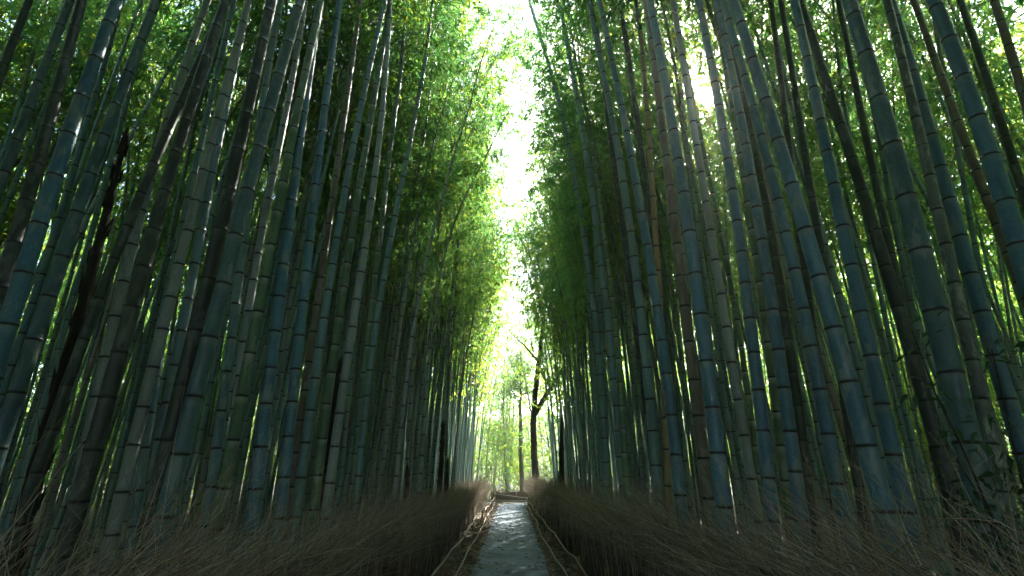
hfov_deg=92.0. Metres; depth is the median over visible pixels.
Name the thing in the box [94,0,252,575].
bamboo
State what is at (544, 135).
bamboo
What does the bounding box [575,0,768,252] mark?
bamboo
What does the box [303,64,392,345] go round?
bamboo
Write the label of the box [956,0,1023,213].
bamboo
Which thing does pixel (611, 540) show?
brush fence
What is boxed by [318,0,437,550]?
bamboo
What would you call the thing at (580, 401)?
bamboo
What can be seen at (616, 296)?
bamboo
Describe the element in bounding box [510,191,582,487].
bamboo
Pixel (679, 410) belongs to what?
bamboo
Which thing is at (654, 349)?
bamboo
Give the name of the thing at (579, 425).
bamboo
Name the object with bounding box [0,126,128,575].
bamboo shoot
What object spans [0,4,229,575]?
bamboo
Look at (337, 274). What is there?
bamboo
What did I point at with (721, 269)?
bamboo
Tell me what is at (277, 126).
bamboo
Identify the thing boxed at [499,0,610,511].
bamboo
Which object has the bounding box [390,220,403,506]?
bamboo
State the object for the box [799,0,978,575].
bamboo
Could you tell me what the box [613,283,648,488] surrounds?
bamboo
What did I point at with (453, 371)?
bamboo
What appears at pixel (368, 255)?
bamboo
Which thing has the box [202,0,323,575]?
bamboo
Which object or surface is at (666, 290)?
bamboo
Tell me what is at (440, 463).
bamboo shoot
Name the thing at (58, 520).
bamboo
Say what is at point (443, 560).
railing
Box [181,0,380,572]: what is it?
bamboo
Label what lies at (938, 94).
bamboo
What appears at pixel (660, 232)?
bamboo
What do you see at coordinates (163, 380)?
bamboo
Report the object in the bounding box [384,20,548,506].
bamboo
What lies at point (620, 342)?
bamboo
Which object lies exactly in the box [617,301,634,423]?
bamboo
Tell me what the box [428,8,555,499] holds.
bamboo
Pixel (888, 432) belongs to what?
bamboo
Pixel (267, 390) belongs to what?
bamboo
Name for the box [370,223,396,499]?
bamboo
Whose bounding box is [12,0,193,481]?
bamboo
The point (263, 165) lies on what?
bamboo
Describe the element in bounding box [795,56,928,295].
bamboo
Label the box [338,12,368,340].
bamboo
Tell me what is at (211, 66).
bamboo
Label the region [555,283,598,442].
bamboo
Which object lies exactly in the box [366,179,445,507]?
bamboo
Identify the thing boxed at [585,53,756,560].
bamboo
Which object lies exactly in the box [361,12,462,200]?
bamboo
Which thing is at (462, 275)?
bamboo
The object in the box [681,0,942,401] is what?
bamboo
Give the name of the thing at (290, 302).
bamboo
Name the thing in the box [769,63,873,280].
bamboo
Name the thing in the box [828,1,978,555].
bamboo
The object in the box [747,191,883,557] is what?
bamboo
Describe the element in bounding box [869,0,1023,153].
bamboo
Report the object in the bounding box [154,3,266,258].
bamboo
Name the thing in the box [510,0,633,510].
bamboo
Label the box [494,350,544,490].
slim tree
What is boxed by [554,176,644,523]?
bamboo
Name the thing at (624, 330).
bamboo
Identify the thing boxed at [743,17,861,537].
bamboo
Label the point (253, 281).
bamboo
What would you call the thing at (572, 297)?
bamboo
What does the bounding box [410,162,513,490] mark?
bamboo
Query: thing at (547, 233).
bamboo
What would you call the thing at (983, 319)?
bamboo
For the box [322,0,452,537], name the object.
bamboo
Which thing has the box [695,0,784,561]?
bamboo
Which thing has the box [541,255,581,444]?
bamboo
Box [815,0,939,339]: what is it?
bamboo
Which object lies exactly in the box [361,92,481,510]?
bamboo
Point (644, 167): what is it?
bamboo
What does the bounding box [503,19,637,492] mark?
bamboo
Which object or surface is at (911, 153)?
bamboo
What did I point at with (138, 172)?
bamboo
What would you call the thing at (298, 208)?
bamboo
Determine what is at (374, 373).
bamboo
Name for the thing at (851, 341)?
bamboo
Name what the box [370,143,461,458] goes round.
bamboo
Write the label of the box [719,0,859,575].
bamboo
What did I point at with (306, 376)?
bamboo
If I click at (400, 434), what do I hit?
bamboo
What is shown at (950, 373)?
bamboo
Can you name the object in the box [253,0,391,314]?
bamboo
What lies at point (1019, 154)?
bamboo
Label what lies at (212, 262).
bamboo
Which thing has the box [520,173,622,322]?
bamboo
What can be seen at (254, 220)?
bamboo
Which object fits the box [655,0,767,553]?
bamboo
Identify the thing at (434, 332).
bamboo
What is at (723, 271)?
bamboo
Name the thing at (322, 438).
bamboo
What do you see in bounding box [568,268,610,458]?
bamboo
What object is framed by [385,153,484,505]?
bamboo
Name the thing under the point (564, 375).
bamboo
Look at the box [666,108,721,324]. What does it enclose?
bamboo
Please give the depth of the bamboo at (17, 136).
5.47 m
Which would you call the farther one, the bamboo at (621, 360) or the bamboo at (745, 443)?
the bamboo at (621, 360)
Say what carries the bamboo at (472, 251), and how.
on the ground
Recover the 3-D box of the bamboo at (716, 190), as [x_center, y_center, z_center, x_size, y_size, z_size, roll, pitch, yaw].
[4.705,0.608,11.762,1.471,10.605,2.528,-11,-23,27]
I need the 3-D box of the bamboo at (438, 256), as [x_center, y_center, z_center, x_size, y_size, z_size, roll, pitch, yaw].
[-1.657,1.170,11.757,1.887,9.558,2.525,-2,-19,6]
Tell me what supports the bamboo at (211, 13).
on the ground
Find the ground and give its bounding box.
[0,402,1022,575]
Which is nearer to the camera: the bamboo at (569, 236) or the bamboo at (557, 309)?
the bamboo at (569, 236)
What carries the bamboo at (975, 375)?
on the ground
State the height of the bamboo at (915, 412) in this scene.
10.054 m
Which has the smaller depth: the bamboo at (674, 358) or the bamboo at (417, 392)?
the bamboo at (674, 358)
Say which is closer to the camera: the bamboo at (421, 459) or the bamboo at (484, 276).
the bamboo at (421, 459)
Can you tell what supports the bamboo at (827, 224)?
on the ground
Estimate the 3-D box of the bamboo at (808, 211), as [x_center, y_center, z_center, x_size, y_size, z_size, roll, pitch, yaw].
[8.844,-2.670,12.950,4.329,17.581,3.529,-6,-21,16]
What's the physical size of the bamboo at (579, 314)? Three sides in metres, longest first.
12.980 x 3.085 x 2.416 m
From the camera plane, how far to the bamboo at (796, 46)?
9.61 m
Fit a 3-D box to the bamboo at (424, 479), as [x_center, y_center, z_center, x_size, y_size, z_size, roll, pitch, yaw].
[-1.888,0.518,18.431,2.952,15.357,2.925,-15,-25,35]
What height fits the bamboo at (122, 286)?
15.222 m
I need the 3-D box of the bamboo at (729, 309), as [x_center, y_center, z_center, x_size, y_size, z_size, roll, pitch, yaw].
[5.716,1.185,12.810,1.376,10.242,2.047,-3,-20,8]
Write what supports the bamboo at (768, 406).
on the ground
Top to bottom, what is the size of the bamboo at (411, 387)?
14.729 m
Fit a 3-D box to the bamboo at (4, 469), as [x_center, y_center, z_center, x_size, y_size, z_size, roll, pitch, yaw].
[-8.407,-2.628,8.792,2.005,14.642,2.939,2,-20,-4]
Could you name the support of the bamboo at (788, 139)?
on the ground
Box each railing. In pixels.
[431,497,494,575]
[494,493,527,501]
[526,499,587,575]
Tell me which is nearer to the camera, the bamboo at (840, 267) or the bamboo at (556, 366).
the bamboo at (840, 267)
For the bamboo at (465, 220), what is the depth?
15.25 m
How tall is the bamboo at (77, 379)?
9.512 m
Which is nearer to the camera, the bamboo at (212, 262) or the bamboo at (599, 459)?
the bamboo at (212, 262)
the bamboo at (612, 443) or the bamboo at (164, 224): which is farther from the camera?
the bamboo at (612, 443)
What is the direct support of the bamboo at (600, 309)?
on the ground
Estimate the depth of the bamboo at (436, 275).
11.80 m
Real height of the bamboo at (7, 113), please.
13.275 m
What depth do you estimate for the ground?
12.53 m
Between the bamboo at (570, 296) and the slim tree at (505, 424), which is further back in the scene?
the slim tree at (505, 424)
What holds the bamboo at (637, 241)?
on the ground
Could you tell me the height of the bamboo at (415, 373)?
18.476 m
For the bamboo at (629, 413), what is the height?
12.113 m
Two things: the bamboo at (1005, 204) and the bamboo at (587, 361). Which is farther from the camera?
the bamboo at (587, 361)
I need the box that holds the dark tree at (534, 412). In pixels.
[497,282,565,479]
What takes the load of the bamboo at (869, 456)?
on the ground
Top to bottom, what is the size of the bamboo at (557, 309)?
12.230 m
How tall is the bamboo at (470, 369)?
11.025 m
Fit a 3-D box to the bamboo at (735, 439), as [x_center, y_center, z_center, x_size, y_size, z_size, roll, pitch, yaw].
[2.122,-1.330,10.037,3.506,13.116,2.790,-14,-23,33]
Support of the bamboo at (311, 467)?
on the ground
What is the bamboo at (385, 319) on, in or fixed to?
on the ground
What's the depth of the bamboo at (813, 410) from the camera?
10.29 m
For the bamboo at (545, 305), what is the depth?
18.38 m
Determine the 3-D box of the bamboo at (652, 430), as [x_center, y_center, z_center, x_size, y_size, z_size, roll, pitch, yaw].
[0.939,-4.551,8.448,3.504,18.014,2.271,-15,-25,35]
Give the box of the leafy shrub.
[877,310,1023,575]
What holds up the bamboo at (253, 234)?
on the ground
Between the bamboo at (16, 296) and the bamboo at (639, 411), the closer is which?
the bamboo at (16, 296)
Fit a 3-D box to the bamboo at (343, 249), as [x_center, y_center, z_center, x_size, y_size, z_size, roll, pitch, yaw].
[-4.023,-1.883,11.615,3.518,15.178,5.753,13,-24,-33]
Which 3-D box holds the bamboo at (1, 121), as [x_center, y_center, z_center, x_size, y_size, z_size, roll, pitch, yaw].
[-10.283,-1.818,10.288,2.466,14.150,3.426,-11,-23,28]
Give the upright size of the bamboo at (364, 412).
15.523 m
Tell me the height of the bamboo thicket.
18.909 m
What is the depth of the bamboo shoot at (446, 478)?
12.68 m
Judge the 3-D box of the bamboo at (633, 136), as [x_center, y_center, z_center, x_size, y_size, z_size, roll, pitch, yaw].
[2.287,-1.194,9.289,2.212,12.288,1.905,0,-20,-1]
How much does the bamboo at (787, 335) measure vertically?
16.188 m
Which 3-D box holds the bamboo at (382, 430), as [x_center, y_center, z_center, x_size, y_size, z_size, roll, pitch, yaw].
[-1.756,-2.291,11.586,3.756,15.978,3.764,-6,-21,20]
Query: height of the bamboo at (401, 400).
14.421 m
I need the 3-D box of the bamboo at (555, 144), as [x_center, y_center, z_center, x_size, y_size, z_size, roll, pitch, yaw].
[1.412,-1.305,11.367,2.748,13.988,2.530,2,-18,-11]
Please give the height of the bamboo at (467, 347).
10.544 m
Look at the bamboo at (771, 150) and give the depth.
11.79 m
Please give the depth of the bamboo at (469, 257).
15.90 m
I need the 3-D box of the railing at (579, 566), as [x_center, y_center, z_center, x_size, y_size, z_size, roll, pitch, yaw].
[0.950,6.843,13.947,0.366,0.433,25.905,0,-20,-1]
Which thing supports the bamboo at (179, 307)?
on the ground
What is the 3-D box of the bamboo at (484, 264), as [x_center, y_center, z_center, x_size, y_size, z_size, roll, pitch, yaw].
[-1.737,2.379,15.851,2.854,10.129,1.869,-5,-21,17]
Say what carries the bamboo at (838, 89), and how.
on the ground
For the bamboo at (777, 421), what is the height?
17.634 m
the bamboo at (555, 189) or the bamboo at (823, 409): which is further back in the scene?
the bamboo at (555, 189)
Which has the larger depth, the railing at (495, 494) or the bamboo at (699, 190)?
the railing at (495, 494)
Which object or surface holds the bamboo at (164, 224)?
on the ground
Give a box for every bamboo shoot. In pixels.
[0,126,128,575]
[315,354,342,549]
[403,463,409,508]
[435,420,444,501]
[442,459,449,496]
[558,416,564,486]
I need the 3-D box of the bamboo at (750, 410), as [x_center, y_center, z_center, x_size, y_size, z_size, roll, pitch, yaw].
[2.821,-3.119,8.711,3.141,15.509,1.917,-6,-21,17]
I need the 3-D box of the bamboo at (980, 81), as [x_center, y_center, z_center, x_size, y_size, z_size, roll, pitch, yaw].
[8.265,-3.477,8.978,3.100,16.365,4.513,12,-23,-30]
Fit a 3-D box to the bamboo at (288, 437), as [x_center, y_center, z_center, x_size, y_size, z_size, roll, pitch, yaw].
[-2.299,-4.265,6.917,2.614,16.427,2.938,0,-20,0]
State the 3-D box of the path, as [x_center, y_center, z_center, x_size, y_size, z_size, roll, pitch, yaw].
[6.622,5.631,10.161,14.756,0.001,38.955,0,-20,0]
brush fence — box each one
[0,370,497,575]
[491,486,651,501]
[516,392,1023,575]
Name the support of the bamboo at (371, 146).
on the ground
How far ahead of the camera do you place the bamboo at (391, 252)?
13.89 m
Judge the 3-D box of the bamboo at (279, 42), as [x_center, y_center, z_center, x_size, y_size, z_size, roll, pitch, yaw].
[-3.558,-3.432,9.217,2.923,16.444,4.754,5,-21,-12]
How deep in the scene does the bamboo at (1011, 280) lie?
10.41 m
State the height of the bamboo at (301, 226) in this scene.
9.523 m
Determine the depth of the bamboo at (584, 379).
18.85 m
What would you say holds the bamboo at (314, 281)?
on the ground
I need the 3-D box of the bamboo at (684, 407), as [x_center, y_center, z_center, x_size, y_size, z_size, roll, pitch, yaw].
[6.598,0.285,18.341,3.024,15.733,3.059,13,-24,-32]
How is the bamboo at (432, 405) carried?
on the ground
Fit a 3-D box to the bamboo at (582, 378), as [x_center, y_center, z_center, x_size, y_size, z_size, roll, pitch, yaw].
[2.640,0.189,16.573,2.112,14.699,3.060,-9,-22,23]
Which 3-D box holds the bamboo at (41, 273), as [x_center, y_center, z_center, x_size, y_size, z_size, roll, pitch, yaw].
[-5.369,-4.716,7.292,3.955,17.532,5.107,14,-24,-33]
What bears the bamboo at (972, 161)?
on the ground
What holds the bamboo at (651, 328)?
on the ground
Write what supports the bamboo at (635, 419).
on the ground
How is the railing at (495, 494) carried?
on the ground
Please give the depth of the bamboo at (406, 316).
16.28 m
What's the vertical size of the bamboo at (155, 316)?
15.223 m
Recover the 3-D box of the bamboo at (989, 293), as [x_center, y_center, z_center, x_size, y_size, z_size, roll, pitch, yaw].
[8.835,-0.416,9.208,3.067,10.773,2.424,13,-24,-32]
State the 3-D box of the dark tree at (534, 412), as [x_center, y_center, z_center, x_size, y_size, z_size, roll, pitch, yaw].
[1.388,4.686,25.576,4.752,13.450,1.825,10,-22,-26]
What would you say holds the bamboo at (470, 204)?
on the ground
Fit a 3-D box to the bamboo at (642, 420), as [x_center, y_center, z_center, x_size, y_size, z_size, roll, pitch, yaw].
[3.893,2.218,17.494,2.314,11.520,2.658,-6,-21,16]
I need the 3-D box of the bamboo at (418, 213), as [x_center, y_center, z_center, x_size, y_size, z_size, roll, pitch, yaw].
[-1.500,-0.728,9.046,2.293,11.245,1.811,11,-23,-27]
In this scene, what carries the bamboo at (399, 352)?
on the ground
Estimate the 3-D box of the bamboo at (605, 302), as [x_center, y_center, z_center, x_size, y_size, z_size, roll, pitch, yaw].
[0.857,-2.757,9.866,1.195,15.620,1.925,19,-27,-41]
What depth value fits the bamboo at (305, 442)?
5.63 m
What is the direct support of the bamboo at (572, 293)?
on the ground
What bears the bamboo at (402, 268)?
on the ground
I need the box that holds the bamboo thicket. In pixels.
[0,0,1023,575]
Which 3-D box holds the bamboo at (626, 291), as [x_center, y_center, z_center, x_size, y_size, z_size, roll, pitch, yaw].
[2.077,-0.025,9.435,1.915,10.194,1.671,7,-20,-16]
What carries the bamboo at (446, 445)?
on the ground
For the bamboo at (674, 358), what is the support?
on the ground
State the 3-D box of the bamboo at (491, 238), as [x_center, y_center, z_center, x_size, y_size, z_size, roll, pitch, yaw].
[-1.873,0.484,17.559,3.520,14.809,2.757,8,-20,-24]
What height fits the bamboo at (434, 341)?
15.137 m
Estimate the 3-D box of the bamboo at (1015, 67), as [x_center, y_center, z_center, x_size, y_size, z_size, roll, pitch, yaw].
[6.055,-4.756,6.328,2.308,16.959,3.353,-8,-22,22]
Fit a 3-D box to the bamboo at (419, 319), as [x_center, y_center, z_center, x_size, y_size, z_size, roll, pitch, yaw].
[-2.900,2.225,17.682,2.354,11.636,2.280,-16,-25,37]
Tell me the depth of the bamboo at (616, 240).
11.50 m
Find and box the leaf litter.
[432,503,582,575]
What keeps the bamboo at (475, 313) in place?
on the ground
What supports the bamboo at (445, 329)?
on the ground
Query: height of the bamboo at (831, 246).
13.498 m
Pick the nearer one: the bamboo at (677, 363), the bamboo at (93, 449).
the bamboo at (93, 449)
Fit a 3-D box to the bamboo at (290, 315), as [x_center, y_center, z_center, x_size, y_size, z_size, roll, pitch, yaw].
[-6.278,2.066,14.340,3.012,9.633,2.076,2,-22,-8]
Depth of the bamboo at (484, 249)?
16.13 m
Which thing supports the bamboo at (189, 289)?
on the ground
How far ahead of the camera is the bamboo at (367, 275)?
14.49 m
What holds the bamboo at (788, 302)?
on the ground
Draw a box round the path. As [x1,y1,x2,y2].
[471,503,549,575]
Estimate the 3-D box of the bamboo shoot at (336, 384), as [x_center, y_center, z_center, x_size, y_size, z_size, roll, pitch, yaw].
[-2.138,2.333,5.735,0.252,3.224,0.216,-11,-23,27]
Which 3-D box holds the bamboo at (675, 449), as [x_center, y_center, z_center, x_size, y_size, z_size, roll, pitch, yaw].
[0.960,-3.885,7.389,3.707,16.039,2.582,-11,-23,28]
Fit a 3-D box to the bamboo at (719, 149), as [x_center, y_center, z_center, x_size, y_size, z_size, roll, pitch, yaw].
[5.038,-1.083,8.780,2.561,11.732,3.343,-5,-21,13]
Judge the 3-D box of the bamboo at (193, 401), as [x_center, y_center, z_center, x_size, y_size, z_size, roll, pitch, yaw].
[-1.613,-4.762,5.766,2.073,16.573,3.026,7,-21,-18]
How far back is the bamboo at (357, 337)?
10.66 m
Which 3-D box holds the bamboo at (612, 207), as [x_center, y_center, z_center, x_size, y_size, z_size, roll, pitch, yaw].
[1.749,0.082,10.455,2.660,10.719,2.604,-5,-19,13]
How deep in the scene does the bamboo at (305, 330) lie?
12.91 m
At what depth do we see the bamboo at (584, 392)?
17.47 m
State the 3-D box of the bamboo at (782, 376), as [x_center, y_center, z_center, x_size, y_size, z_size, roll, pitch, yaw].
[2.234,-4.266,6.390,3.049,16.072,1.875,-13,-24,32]
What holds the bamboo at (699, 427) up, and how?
on the ground
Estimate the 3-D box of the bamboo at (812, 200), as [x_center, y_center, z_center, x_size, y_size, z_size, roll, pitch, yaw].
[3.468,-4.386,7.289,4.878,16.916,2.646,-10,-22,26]
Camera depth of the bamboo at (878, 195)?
5.97 m
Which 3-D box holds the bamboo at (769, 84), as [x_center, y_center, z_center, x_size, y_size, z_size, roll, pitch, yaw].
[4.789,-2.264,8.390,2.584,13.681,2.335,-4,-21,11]
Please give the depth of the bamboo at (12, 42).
5.88 m
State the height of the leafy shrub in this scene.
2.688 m
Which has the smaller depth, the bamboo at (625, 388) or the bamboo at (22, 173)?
the bamboo at (22, 173)
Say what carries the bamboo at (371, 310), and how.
on the ground
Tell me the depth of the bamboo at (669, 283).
14.05 m
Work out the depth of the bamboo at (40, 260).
10.30 m
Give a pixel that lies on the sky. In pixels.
(706, 98)
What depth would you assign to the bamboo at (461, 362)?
19.63 m
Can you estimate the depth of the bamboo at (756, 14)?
10.48 m
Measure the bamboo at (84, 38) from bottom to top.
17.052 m
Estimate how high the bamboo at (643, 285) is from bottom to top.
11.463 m
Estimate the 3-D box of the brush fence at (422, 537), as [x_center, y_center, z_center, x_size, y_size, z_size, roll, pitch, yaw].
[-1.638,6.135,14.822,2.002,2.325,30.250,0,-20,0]
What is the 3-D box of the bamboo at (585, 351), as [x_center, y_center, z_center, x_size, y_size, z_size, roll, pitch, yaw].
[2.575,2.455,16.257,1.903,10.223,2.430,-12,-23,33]
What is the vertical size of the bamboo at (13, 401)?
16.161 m
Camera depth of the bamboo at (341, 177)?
9.51 m
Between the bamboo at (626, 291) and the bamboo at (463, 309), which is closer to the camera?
the bamboo at (626, 291)
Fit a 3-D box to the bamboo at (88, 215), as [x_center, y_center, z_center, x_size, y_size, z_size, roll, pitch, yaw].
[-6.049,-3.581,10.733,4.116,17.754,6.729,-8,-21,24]
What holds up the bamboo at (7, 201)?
on the ground
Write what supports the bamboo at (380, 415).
on the ground
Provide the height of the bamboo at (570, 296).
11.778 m
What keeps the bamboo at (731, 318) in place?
on the ground
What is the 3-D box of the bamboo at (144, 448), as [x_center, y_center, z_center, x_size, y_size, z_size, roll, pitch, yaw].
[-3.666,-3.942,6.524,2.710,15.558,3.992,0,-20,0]
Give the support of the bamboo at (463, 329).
on the ground
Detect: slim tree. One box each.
[482,368,529,485]
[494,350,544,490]
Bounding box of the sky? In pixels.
[0,0,1023,417]
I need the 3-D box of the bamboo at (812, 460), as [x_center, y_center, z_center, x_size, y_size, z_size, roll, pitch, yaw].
[4.436,-2.815,9.726,3.862,15.636,2.738,11,-23,-28]
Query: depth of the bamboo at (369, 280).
12.62 m
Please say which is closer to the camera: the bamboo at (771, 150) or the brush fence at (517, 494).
the bamboo at (771, 150)
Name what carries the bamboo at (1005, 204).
on the ground
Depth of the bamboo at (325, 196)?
10.27 m
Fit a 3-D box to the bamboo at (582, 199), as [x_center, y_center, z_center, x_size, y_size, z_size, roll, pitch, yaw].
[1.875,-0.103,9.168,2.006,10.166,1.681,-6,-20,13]
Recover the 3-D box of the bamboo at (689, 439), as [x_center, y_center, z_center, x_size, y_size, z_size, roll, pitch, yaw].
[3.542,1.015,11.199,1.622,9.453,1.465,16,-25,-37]
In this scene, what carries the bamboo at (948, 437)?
on the ground
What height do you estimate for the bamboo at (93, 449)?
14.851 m
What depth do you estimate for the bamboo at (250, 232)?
12.49 m
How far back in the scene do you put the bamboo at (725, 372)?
9.74 m
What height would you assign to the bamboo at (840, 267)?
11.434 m
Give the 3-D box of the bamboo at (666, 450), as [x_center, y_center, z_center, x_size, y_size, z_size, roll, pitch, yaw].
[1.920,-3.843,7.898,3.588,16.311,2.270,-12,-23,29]
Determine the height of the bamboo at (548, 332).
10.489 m
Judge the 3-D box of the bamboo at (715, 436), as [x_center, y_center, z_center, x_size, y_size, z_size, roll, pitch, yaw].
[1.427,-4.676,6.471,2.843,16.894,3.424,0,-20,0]
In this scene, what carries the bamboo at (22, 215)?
on the ground
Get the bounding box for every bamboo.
[0,0,33,89]
[0,0,74,202]
[0,0,87,311]
[0,0,112,226]
[0,0,124,390]
[0,0,154,491]
[0,0,161,475]
[0,0,166,172]
[0,0,178,83]
[0,1,137,284]
[0,1,262,409]
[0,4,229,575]
[0,19,90,263]
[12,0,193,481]
[26,0,181,301]
[34,0,373,575]
[43,136,153,446]
[46,0,230,575]
[53,23,255,551]
[68,0,211,499]
[70,0,283,256]
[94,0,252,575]
[111,0,374,575]
[113,0,254,493]
[116,91,260,379]
[120,0,327,575]
[128,0,276,575]
[132,5,251,548]
[137,0,305,575]
[143,11,286,555]
[150,0,277,162]
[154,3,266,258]
[167,221,256,321]
[181,0,326,312]
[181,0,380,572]
[191,173,285,557]
[194,0,283,575]
[197,184,299,334]
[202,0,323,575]
[209,0,359,485]
[215,0,307,575]
[238,0,321,572]
[240,27,326,197]
[249,128,314,261]
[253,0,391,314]
[253,0,391,561]
[260,226,354,378]
[261,87,390,526]
[261,175,331,552]
[266,0,342,569]
[269,75,375,350]
[272,0,444,554]
[273,0,440,398]
[275,89,390,315]
[281,0,362,561]
[282,6,428,320]
[285,0,442,557]
[291,128,377,351]
[297,7,469,546]
[302,140,417,506]
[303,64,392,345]
[304,0,431,555]
[312,50,398,507]
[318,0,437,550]
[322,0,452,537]
[330,6,395,532]
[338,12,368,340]
[340,11,462,526]
[345,0,488,533]
[346,207,392,299]
[349,0,474,535]
[351,163,423,296]
[360,0,486,530]
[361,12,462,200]
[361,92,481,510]
[362,0,486,517]
[364,212,412,515]
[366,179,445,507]
[367,175,413,399]
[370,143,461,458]
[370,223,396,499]
[371,37,526,472]
[375,3,497,516]
[380,294,420,433]
[381,0,519,510]
[382,242,430,339]
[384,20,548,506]
[384,98,504,493]
[384,149,498,521]
[385,13,477,489]
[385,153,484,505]
[388,173,490,521]
[390,0,520,521]
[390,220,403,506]
[391,129,473,484]
[393,242,443,348]
[405,146,478,339]
[407,206,483,481]
[408,92,475,466]
[409,143,474,385]
[410,3,513,505]
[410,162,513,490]
[413,329,421,441]
[415,240,476,486]
[416,0,514,500]
[416,219,500,496]
[417,54,550,502]
[422,137,496,500]
[423,93,538,463]
[424,212,486,487]
[425,182,511,483]
[425,213,482,378]
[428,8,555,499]
[429,149,491,483]
[431,39,510,493]
[432,239,495,488]
[433,261,482,489]
[437,63,508,479]
[439,125,505,455]
[442,208,497,495]
[444,219,506,492]
[452,126,525,485]
[452,253,495,487]
[487,0,661,509]
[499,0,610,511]
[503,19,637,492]
[509,158,626,322]
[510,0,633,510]
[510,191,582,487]
[512,0,606,411]
[512,40,588,496]
[512,42,671,371]
[512,143,580,284]
[519,0,657,463]
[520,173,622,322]
[525,9,640,498]
[526,0,691,543]
[527,160,616,425]
[527,180,641,305]
[530,0,748,495]
[530,74,615,282]
[530,119,626,500]
[532,89,647,293]
[534,0,631,512]
[535,108,641,509]
[535,244,587,485]
[536,0,693,533]
[537,216,582,457]
[538,287,563,421]
[540,148,625,491]
[541,238,573,486]
[541,243,578,488]
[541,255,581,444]
[545,110,643,491]
[546,294,586,484]
[547,0,665,520]
[548,274,584,485]
[549,0,686,493]
[550,181,599,432]
[554,77,659,517]
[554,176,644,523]
[554,236,584,486]
[554,273,587,488]
[555,0,695,534]
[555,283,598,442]
[557,279,590,490]
[559,54,698,473]
[559,305,591,490]
[563,320,588,487]
[565,2,756,547]
[565,5,670,208]
[567,65,646,514]
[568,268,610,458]
[570,185,645,403]
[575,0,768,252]
[575,145,664,308]
[576,282,636,361]
[581,338,620,498]
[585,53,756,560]
[592,112,642,498]
[598,426,599,488]
[604,0,765,525]
[604,110,680,338]
[613,87,699,482]
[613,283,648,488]
[616,249,703,542]
[616,306,633,456]
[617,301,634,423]
[619,337,623,380]
[621,228,672,326]
[621,346,632,440]
[625,191,697,523]
[626,0,823,574]
[628,187,701,533]
[631,329,650,469]
[638,102,661,428]
[640,104,750,525]
[640,192,705,322]
[642,0,719,551]
[643,254,693,488]
[645,308,674,501]
[646,0,738,561]
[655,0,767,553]
[657,99,738,549]
[658,93,731,284]
[659,2,830,565]
[663,184,773,427]
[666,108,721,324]
[667,149,724,284]
[672,163,741,324]
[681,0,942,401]
[686,21,826,482]
[690,50,836,239]
[692,0,778,50]
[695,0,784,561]
[696,0,822,214]
[696,191,751,448]
[697,0,897,515]
[698,220,755,438]
[702,2,839,222]
[704,124,861,255]
[706,146,739,439]
[711,0,797,572]
[714,0,813,575]
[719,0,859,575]
[728,0,913,575]
[731,150,830,317]
[737,77,854,249]
[740,0,959,575]
[740,0,969,523]
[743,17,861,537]
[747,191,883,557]
[760,0,898,359]
[768,0,843,575]
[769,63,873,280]
[769,82,876,351]
[772,5,889,515]
[778,0,874,572]
[789,0,930,575]
[794,0,875,55]
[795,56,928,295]
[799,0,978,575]
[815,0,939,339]
[818,0,1023,161]
[828,0,1011,202]
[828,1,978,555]
[839,119,952,562]
[841,0,1012,575]
[867,85,965,284]
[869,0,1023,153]
[876,2,1023,380]
[882,0,1023,575]
[891,0,1023,319]
[892,0,1023,481]
[909,0,1023,308]
[926,0,1023,306]
[928,1,1023,413]
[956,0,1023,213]
[989,0,1023,116]
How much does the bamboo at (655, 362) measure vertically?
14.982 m
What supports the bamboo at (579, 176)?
on the ground
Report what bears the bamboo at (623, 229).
on the ground
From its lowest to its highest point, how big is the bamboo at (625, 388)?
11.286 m
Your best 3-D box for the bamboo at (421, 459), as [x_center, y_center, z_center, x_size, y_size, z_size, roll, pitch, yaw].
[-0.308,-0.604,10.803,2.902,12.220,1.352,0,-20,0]
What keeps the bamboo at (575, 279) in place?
on the ground
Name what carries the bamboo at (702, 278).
on the ground
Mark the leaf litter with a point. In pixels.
(469, 554)
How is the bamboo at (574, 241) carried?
on the ground
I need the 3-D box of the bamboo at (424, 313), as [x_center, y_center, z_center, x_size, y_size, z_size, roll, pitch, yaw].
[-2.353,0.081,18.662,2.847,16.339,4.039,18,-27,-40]
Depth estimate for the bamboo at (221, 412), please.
4.79 m
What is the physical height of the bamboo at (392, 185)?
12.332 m
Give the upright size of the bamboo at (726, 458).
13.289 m
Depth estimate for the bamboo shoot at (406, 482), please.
9.46 m

